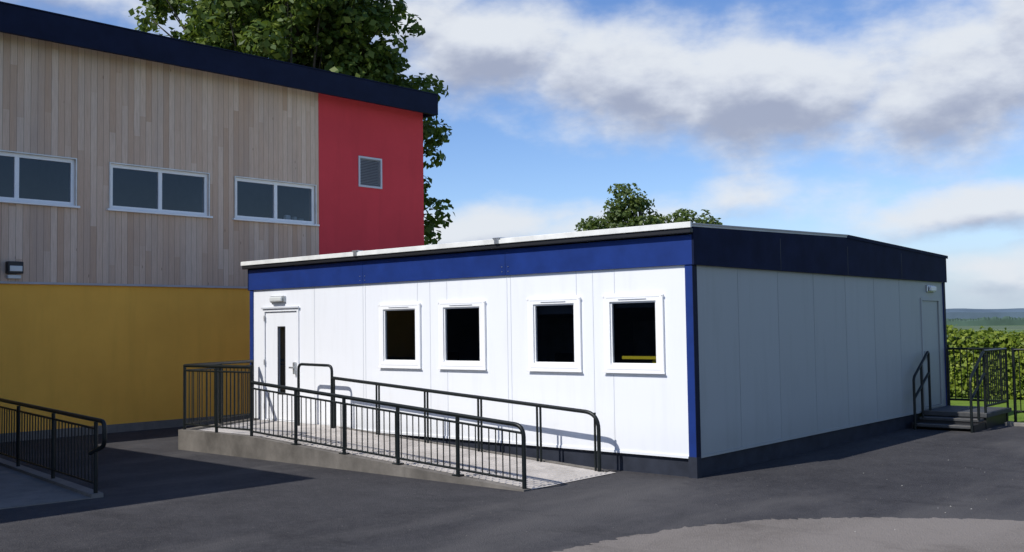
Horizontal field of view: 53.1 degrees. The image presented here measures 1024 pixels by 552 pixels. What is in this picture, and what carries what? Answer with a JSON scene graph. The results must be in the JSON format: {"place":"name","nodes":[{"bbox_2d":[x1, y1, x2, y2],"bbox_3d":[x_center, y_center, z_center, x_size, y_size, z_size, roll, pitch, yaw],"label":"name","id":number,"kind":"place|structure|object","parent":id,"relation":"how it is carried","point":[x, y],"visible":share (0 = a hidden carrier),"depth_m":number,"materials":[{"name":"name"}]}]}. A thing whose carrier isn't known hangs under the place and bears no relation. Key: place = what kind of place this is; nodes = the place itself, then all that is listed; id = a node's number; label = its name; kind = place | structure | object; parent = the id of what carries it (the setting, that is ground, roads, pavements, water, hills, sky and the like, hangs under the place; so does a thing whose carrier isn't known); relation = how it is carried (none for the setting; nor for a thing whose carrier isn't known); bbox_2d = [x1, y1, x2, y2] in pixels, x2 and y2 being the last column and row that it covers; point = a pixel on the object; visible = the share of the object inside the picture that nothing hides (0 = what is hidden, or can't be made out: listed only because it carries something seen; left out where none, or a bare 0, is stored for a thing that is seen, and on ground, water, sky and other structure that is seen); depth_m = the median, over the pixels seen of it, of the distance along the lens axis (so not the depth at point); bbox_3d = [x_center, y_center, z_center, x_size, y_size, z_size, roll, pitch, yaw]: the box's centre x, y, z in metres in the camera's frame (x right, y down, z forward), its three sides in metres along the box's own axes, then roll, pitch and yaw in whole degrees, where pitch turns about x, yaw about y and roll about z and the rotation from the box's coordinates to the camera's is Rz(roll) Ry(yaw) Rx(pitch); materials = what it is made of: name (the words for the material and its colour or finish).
{"place":"outdoors","nodes":[
{"label":"outdoors","id":0,"kind":"place"},
{"bbox_2d":[0,458,103,508],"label":"concrete path","id":1,"kind":"structure","parent":0,"point":[22,486],"depth_m":12.51,"materials":[{"name":"grey concrete"}]},
{"bbox_2d":[0,398,106,492],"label":"path railing","id":2,"kind":"object","parent":1,"relation":"on","point":[53,420],"visible":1,"depth_m":13.18,"materials":[{"name":"black metal"}]},
{"bbox_2d":[241,221,691,265],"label":"roof edge trim","id":3,"kind":"structure","parent":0,"point":[677,225],"depth_m":15.05,"materials":[{"name":"white metal"}]},
{"bbox_2d":[0,421,1023,551],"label":"asphalt yard","id":4,"kind":"structure","parent":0,"point":[146,478],"depth_m":11.36,"materials":[{"name":"grey asphalt"}]},
{"bbox_2d":[0,413,249,442],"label":"plinth","id":5,"kind":"structure","parent":4,"relation":"on","point":[136,426],"depth_m":20.07,"materials":[{"name":"concrete"}]},
{"bbox_2d":[0,284,249,433],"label":"yellow lower wall","id":6,"kind":"structure","parent":5,"relation":"on","point":[110,355],"depth_m":19.92,"materials":[{"name":"yellow paint"}]},
{"bbox_2d":[0,281,247,288],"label":"cladding drip","id":7,"kind":"object","parent":6,"relation":"on","point":[56,283],"depth_m":19.93},
{"bbox_2d":[0,32,318,286],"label":"timber upper wall","id":8,"kind":"structure","parent":7,"relation":"on","point":[94,112],"depth_m":20.47,"materials":[{"name":"beige wood"}]},
{"bbox_2d":[5,261,23,278],"bbox_3d":[-8.981,-0.107,18.503,0.140,0.310,0.280,-4,-4,43],"label":"wall lamp","id":9,"kind":"object","parent":8,"relation":"attached to","point":[14,267],"visible":1,"depth_m":18.45,"materials":[{"name":"black metal"}]},
{"bbox_2d":[0,151,74,205],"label":"window frame","id":10,"kind":"object","parent":8,"relation":"attached to","point":[16,156],"visible":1,"depth_m":18.95,"materials":[{"name":"white plastic"}]},
{"bbox_2d":[0,156,69,201],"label":"window glass","id":11,"kind":"object","parent":10,"relation":"attached to","point":[44,180],"visible":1,"depth_m":18.99,"materials":[{"name":"grey glass"}]},
{"bbox_2d":[0,150,76,205],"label":"window trim","id":12,"kind":"structure","parent":8,"relation":"attached to","point":[58,157],"depth_m":19.42,"materials":[{"name":"grey metal"}]},
{"bbox_2d":[0,200,79,207],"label":"window sill","id":13,"kind":"structure","parent":8,"relation":"attached to","point":[34,203],"depth_m":18.87,"materials":[{"name":"white plastic"}]},
{"bbox_2d":[111,164,207,215],"bbox_3d":[-7.150,-1.722,20.773,0.070,0.890,2.130,-4,-4,43],"label":"window frame","id":14,"kind":"object","parent":8,"relation":"attached to","point":[160,172],"visible":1,"depth_m":20.75,"materials":[{"name":"white plastic"}]},
{"bbox_2d":[113,168,203,212],"bbox_3d":[-7.147,-1.723,20.770,0.001,0.770,2.010,-4,-4,43],"label":"window glass","id":15,"kind":"object","parent":14,"relation":"attached to","point":[136,188],"visible":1,"depth_m":20.71,"materials":[{"name":"grey glass"}]},
{"bbox_2d":[109,162,209,215],"bbox_3d":[-7.092,-1.731,20.719,0.032,0.920,2.170,-4,-4,43],"label":"window trim","id":16,"kind":"structure","parent":8,"relation":"attached to","point":[158,168],"depth_m":20.62,"materials":[{"name":"grey metal"}]},
{"bbox_2d":[106,208,212,217],"bbox_3d":[-7.082,-1.262,20.692,0.100,0.039,2.270,-4,-4,43],"label":"window sill","id":17,"kind":"structure","parent":8,"relation":"attached to","point":[150,212],"depth_m":20.59,"materials":[{"name":"white plastic"}]},
{"bbox_2d":[236,177,314,223],"bbox_3d":[-5.274,-1.649,22.783,0.070,0.890,2.090,-4,-4,43],"label":"window frame","id":18,"kind":"object","parent":8,"relation":"attached to","point":[274,218],"visible":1,"depth_m":22.76,"materials":[{"name":"white plastic"}]},
{"bbox_2d":[237,181,310,220],"bbox_3d":[-5.271,-1.649,22.779,0.001,0.770,1.970,-4,-4,43],"label":"window glass","id":19,"kind":"object","parent":18,"relation":"attached to","point":[256,200],"visible":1,"depth_m":22.71,"materials":[{"name":"grey glass"}]},
{"bbox_2d":[234,176,316,223],"bbox_3d":[-5.216,-1.658,22.729,0.032,0.920,2.130,-4,-4,43],"label":"window trim","id":20,"kind":"structure","parent":8,"relation":"attached to","point":[275,181],"depth_m":22.66,"materials":[{"name":"white plastic"}]},
{"bbox_2d":[232,218,319,225],"bbox_3d":[-5.206,-1.188,22.702,0.100,0.039,2.230,-4,-4,43],"label":"window sill","id":21,"kind":"structure","parent":8,"relation":"attached to","point":[266,221],"depth_m":22.59,"materials":[{"name":"white plastic"}]},
{"bbox_2d":[318,93,423,254],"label":"red wall","id":22,"kind":"structure","parent":4,"relation":"on","point":[353,216],"depth_m":24.67,"materials":[{"name":"red paint"}]},
{"bbox_2d":[360,159,377,186],"bbox_3d":[-3.499,-2.491,24.789,0.010,0.740,0.720,-4,-4,43],"label":"vent back","id":23,"kind":"object","parent":22,"relation":"attached to","point":[368,171],"visible":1,"depth_m":24.82,"materials":[{"name":"black metal"}]},
{"bbox_2d":[358,156,381,188],"bbox_3d":[-3.448,-2.494,24.742,0.110,0.740,0.720,-4,-4,43],"label":"vent frame","id":24,"kind":"object","parent":22,"relation":"attached to","point":[380,168],"visible":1,"depth_m":24.73,"materials":[{"name":"grey metal"}]},
{"bbox_2d":[360,158,379,186],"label":"vent louvres","id":25,"kind":"object","parent":24,"relation":"in","point":[374,180],"visible":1,"depth_m":24.73,"materials":[{"name":"grey metal"}]},
{"bbox_2d":[178,418,615,491],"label":"access ramp","id":26,"kind":"structure","parent":4,"relation":"on","point":[245,444],"depth_m":14.52,"materials":[{"name":"concrete"}]},
{"bbox_2d":[183,360,526,488],"bbox_3d":[-2.976,2.007,14.948,1.702,1.376,8.358,1,-4,-36],"label":"ramp guard railing","id":27,"kind":"object","parent":26,"relation":"on","point":[218,367],"visible":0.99,"depth_m":14.31,"materials":[{"name":"black paint"}]},
{"bbox_2d":[297,363,600,471],"bbox_3d":[-1.258,2.049,15.463,6.370,1.402,0.054,-3,-4,41],"label":"ramp wall handrail","id":28,"kind":"object","parent":26,"relation":"on","point":[597,458],"visible":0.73,"depth_m":14.80,"materials":[{"name":"black metal"}]},
{"bbox_2d":[72,441,1021,551],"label":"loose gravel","id":29,"kind":"structure","parent":4,"relation":"on","point":[529,512],"depth_m":10.30,"materials":[{"name":"stone"}]},
{"bbox_2d":[250,265,946,456],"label":"corner posts","id":30,"kind":"object","parent":4,"relation":"on","point":[690,360],"visible":0.43,"depth_m":12.92,"materials":[{"name":"blue metal"}]},
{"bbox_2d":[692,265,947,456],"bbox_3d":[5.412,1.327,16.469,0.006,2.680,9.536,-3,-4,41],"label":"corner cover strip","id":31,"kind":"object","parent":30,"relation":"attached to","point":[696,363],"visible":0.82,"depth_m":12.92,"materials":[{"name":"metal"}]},
{"bbox_2d":[697,265,945,454],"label":"end wall","id":32,"kind":"structure","parent":30,"relation":"attached to","point":[759,333],"depth_m":15.22,"materials":[{"name":"white metal"}]},
{"bbox_2d":[691,227,946,282],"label":"fascia gable","id":33,"kind":"structure","parent":32,"relation":"attached to","point":[803,253],"depth_m":15.46,"materials":[{"name":"blue metal"}]},
{"bbox_2d":[847,235,947,258],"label":"roof edge trim","id":34,"kind":"structure","parent":33,"relation":"attached to","point":[893,246],"depth_m":18.09,"materials":[{"name":"white metal"}]},
{"bbox_2d":[737,268,902,437],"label":"wall panel joints","id":35,"kind":"object","parent":32,"relation":"attached to","point":[815,354],"visible":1,"depth_m":15.56,"materials":[{"name":"grey metal"}]},
{"bbox_2d":[926,285,936,291],"bbox_3d":[7.991,0.245,19.504,0.085,0.130,0.400,-3,-4,41],"label":"bulkhead lamp end","id":36,"kind":"object","parent":32,"relation":"attached to","point":[929,288],"visible":1,"depth_m":19.40,"materials":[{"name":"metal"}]},
{"bbox_2d":[920,298,942,408],"bbox_3d":[7.974,1.449,19.453,0.020,2.060,1.010,-3,-4,41],"label":"end door frame","id":37,"kind":"object","parent":32,"relation":"attached to","point":[929,299],"visible":0.97,"depth_m":19.49,"materials":[{"name":"white metal"}]},
{"bbox_2d":[922,301,940,406],"bbox_3d":[7.947,1.466,19.476,0.039,1.980,0.900,-3,-4,41],"label":"end door leaf","id":38,"kind":"object","parent":37,"relation":"in","point":[930,327],"visible":0.79,"depth_m":19.52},
{"bbox_2d":[385,413,921,476],"bbox_3d":[1.828,2.743,19.480,9.370,0.258,9.390,-3,-4,41],"label":"skirt","id":39,"kind":"object","parent":4,"relation":"on","point":[672,466],"visible":0.33,"depth_m":14.28,"materials":[{"name":"black metal"}]},
{"bbox_2d":[254,265,688,455],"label":"front wall","id":40,"kind":"structure","parent":39,"relation":"on","point":[651,413],"depth_m":14.97,"materials":[{"name":"white metal"}]},
{"bbox_2d":[269,296,285,302],"bbox_3d":[-4.251,0.420,18.518,0.430,0.120,0.085,-3,-4,41],"label":"bulkhead lamp","id":41,"kind":"object","parent":40,"relation":"attached to","point":[275,299],"visible":1,"depth_m":18.46,"materials":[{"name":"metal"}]},
{"bbox_2d":[261,306,298,421],"bbox_3d":[-4.168,1.581,18.428,1.110,2.050,0.083,-3,-4,43],"label":"front door","id":42,"kind":"structure","parent":40,"relation":"attached to","point":[281,343],"depth_m":18.48,"materials":[{"name":"white paint"}]},
{"bbox_2d":[266,311,296,420],"bbox_3d":[-4.137,1.612,18.463,0.940,1.940,0.040,-3,-4,41],"label":"door leaf","id":43,"kind":"object","parent":40,"relation":"attached to","point":[286,319],"visible":0.76,"depth_m":18.47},
{"bbox_2d":[277,326,285,392],"bbox_3d":[-4.150,1.516,18.447,0.220,1.220,0.010,-3,-4,41],"label":"door vision bead","id":44,"kind":"object","parent":43,"relation":"attached to","point":[284,358],"depth_m":18.41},
{"bbox_2d":[378,303,421,367],"bbox_3d":[-1.800,0.959,16.412,0.960,1.020,0.036,-3,-4,41],"label":"window frame","id":45,"kind":"object","parent":40,"relation":"attached to","point":[418,352],"visible":1,"depth_m":16.32,"materials":[{"name":"white plastic"}]},
{"bbox_2d":[384,308,414,360],"bbox_3d":[-1.783,0.947,16.433,0.750,0.836,0.042,-3,-4,41],"label":"window sash","id":46,"kind":"object","parent":45,"relation":"in","point":[385,310],"depth_m":16.64,"materials":[{"name":"white plastic"}]},
{"bbox_2d":[386,310,414,359],"bbox_3d":[-1.782,0.947,16.433,0.710,0.796,0.001,-3,-4,41],"label":"window glass","id":47,"kind":"object","parent":46,"relation":"in","point":[400,334],"visible":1,"depth_m":16.44,"materials":[{"name":"black glass"}]},
{"bbox_2d":[378,367,420,368],"bbox_3d":[-1.807,1.465,16.369,0.990,0.023,0.010,-3,-4,41],"label":"window sill","id":48,"kind":"structure","parent":45,"relation":"attached to","point":[403,367],"depth_m":16.25,"materials":[{"name":"white plastic"}]},
{"bbox_2d":[438,301,486,369],"bbox_3d":[-0.759,0.899,15.515,0.970,1.020,0.036,-3,-4,41],"label":"window frame","id":49,"kind":"object","parent":40,"relation":"attached to","point":[482,364],"visible":1,"depth_m":15.42,"materials":[{"name":"white plastic"}]},
{"bbox_2d":[444,306,479,361],"bbox_3d":[-0.742,0.887,15.536,0.760,0.836,0.042,-3,-4,41],"label":"window sash","id":50,"kind":"object","parent":49,"relation":"in","point":[445,359],"depth_m":15.74,"materials":[{"name":"white plastic"}]},
{"bbox_2d":[446,308,479,360],"bbox_3d":[-0.742,0.887,15.536,0.720,0.796,0.001,-3,-4,41],"label":"window glass","id":51,"kind":"object","parent":50,"relation":"in","point":[462,336],"visible":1,"depth_m":15.54,"materials":[{"name":"black glass"}]},
{"bbox_2d":[438,368,485,369],"bbox_3d":[-0.767,1.404,15.472,1.000,0.023,0.010,-3,-4,41],"label":"window sill","id":52,"kind":"structure","parent":49,"relation":"attached to","point":[462,368],"depth_m":15.45,"materials":[{"name":"white plastic"}]},
{"bbox_2d":[314,270,614,440],"bbox_3d":[-1.024,1.249,15.752,6.378,2.406,0.004,-3,-4,41],"label":"panel seams front","id":53,"kind":"object","parent":40,"relation":"attached to","point":[447,371],"visible":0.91,"depth_m":14.94,"materials":[{"name":"grey metal"}]},
{"bbox_2d":[249,234,691,289],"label":"fascia front","id":54,"kind":"structure","parent":40,"relation":"attached to","point":[649,252],"depth_m":15.14,"materials":[{"name":"blue paint"}]},
{"bbox_2d":[248,265,292,290],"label":"fascia gable","id":55,"kind":"structure","parent":54,"relation":"attached to","point":[262,268],"depth_m":19.28,"materials":[{"name":"metal"}]},
{"bbox_2d":[242,228,692,268],"bbox_3d":[-1.380,-0.364,16.022,9.620,0.062,0.079,-3,-4,41],"label":"gutter","id":56,"kind":"object","parent":54,"relation":"attached to","point":[573,240],"visible":1,"depth_m":15.07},
{"bbox_2d":[352,237,502,255],"bbox_3d":[-1.380,-0.445,16.012,3.280,0.092,0.130,-3,-4,41],"label":"roof joint clip","id":57,"kind":"object","parent":56,"relation":"on","point":[495,242],"visible":0.92,"depth_m":14.96,"materials":[{"name":"white metal"}]},
{"bbox_2d":[527,297,581,370],"bbox_3d":[0.592,0.821,14.351,0.940,1.020,0.036,-3,-4,41],"label":"window frame","id":58,"kind":"object","parent":40,"relation":"attached to","point":[532,365],"visible":1,"depth_m":14.30,"materials":[{"name":"white plastic"}]},
{"bbox_2d":[534,303,574,363],"bbox_3d":[0.608,0.809,14.371,0.730,0.836,0.042,-3,-4,41],"label":"window sash","id":59,"kind":"object","parent":58,"relation":"in","point":[535,335],"depth_m":14.55,"materials":[{"name":"white plastic"}]},
{"bbox_2d":[536,305,573,361],"bbox_3d":[0.609,0.809,14.372,0.690,0.796,0.001,-3,-4,41],"label":"window glass","id":60,"kind":"object","parent":59,"relation":"in","point":[555,331],"visible":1,"depth_m":14.37,"materials":[{"name":"black glass"}]},
{"bbox_2d":[527,370,581,371],"bbox_3d":[0.584,1.326,14.308,0.970,0.023,0.010,-3,-4,41],"label":"window sill","id":61,"kind":"structure","parent":58,"relation":"attached to","point":[555,370],"depth_m":14.28,"materials":[{"name":"white plastic"}]},
{"bbox_2d":[536,299,577,368],"bbox_3d":[0.579,0.812,14.337,0.840,0.956,0.001,-3,-4,41],"label":"window frame shadow gap","id":62,"kind":"object","parent":58,"relation":"attached to","point":[564,299],"depth_m":14.17,"materials":[{"name":"white plastic"}]},
{"bbox_2d":[603,294,664,371],"bbox_3d":[1.598,0.763,13.483,0.940,1.020,0.036,-3,-4,41],"label":"window frame","id":63,"kind":"object","parent":40,"relation":"attached to","point":[660,342],"visible":1,"depth_m":13.40,"materials":[{"name":"white plastic"}]},
{"bbox_2d":[610,300,656,364],"bbox_3d":[1.615,0.750,13.504,0.730,0.836,0.042,-3,-4,41],"label":"window sash","id":64,"kind":"object","parent":63,"relation":"in","point":[612,350],"depth_m":13.63,"materials":[{"name":"white plastic"}]},
{"bbox_2d":[613,302,655,362],"bbox_3d":[1.615,0.750,13.504,0.690,0.796,0.001,-3,-4,41],"label":"window glass","id":65,"kind":"object","parent":64,"relation":"in","point":[634,332],"visible":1,"depth_m":13.50,"materials":[{"name":"black glass"}]},
{"bbox_2d":[603,371,664,373],"bbox_3d":[1.590,1.268,13.440,0.970,0.023,0.010,-3,-4,41],"label":"window sill","id":66,"kind":"structure","parent":63,"relation":"attached to","point":[634,372],"depth_m":13.40,"materials":[{"name":"white plastic"}]},
{"bbox_2d":[616,296,658,369],"bbox_3d":[1.585,0.754,13.469,0.840,0.956,0.001,-3,-4,41],"label":"window frame shadow gap","id":67,"kind":"object","parent":63,"relation":"attached to","point":[630,297],"depth_m":13.51,"materials":[{"name":"white plastic"}]},
{"bbox_2d":[360,429,688,458],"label":"drip trim","id":68,"kind":"structure","parent":39,"relation":"attached to","point":[603,450],"depth_m":14.22,"materials":[{"name":"white paint"}]},
{"bbox_2d":[701,406,942,457],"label":"drip trim end","id":69,"kind":"structure","parent":39,"relation":"attached to","point":[776,441],"depth_m":15.05,"materials":[{"name":"paint"}]},
{"bbox_2d":[688,457,701,478],"bbox_3d":[2.300,2.403,12.875,0.123,0.262,0.107,-3,-4,41],"label":"post feet","id":70,"kind":"object","parent":4,"relation":"on","point":[695,467],"visible":1,"depth_m":12.83,"materials":[{"name":"grey metal"}]},
{"bbox_2d":[912,405,1011,431],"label":"entrance steps","id":71,"kind":"structure","parent":4,"relation":"on","point":[951,417],"depth_m":18.40,"materials":[{"name":"concrete"}]},
{"bbox_2d":[912,348,1008,432],"bbox_3d":[8.194,2.043,18.778,1.106,1.401,2.215,-3,-4,41],"label":"steps handrail","id":72,"kind":"object","parent":71,"relation":"on","point":[984,376],"visible":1,"depth_m":18.67,"materials":[{"name":"black metal"}]},
{"bbox_2d":[1005,422,1023,425],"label":"kerb","id":73,"kind":"structure","parent":4,"relation":"on","point":[1013,424],"depth_m":18.60,"materials":[{"name":"concrete"}]},
{"bbox_2d":[0,0,1023,308],"label":"sky","id":74,"kind":"structure","parent":0,"point":[896,122],"materials":[{"name":"blue"}]},
{"bbox_2d":[259,224,846,265],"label":"roof front slope","id":75,"kind":"structure","parent":0,"point":[717,227],"depth_m":15.45,"materials":[{"name":"grey metal"}]},
{"bbox_2d":[692,223,847,235],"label":"roof edge trim","id":76,"kind":"structure","parent":75,"relation":"attached to","point":[767,229],"depth_m":14.38,"materials":[{"name":"white metal"}]},
{"bbox_2d":[551,517,1023,551],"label":"worn asphalt road","id":77,"kind":"structure","parent":0,"point":[873,534],"depth_m":9.16,"materials":[{"name":"grey asphalt"}]},
{"bbox_2d":[946,308,1023,318],"bbox_3d":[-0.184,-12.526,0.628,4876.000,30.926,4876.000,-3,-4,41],"label":"hills","id":78,"kind":"structure","parent":0,"point":[960,313],"depth_m":2099.10,"materials":[{"name":"green plant"}]},
{"bbox_2d":[947,325,1023,422],"bbox_3d":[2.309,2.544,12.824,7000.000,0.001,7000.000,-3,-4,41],"label":"ground","id":79,"kind":"structure","parent":0,"point":[1016,328],"depth_m":24.58,"materials":[{"name":"green plant"}]},
{"bbox_2d":[128,0,454,244],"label":"broadleaf tree","id":80,"kind":"object","parent":79,"relation":"on","point":[337,36],"visible":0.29,"depth_m":39.84,"materials":[{"name":"green plant"}]},
{"bbox_2d":[574,183,722,231],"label":"broadleaf tree","id":81,"kind":"object","parent":79,"relation":"on","point":[619,214],"visible":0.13,"depth_m":44.04,"materials":[{"name":"green plant"}]},
{"bbox_2d":[946,324,1023,399],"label":"hedge","id":82,"kind":"object","parent":79,"relation":"on","point":[966,338],"visible":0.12,"depth_m":25.45,"materials":[{"name":"green plant"}]},
{"bbox_2d":[946,316,1023,325],"bbox_3d":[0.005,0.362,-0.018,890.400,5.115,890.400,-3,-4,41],"label":"distant tree line","id":83,"kind":"object","parent":79,"relation":"on","point":[994,321],"visible":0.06,"depth_m":382.02,"materials":[{"name":"green plant"}]},
{"bbox_2d":[1011,348,1023,421],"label":"boundary fence","id":84,"kind":"object","parent":79,"relation":"on","point":[1013,350],"visible":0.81,"depth_m":19.30,"materials":[{"name":"black metal"}]},
{"bbox_3d":[-20.364,-0.522,20.180,0.250,7.500,32.580,-4,-4,43],"label":"rear wall","id":85,"kind":"object","parent":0,"visible":0},
{"bbox_2d":[0,3,437,117],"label":"roof fascia","id":86,"kind":"structure","parent":85,"relation":"on","point":[31,23],"depth_m":21.05,"materials":[{"name":"blue metal"}]},
{"bbox_2d":[0,1,438,94],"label":"fascia cap","id":87,"kind":"object","parent":86,"relation":"on","point":[206,45],"visible":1,"depth_m":21.03,"materials":[{"name":"blue metal"}]}
]}

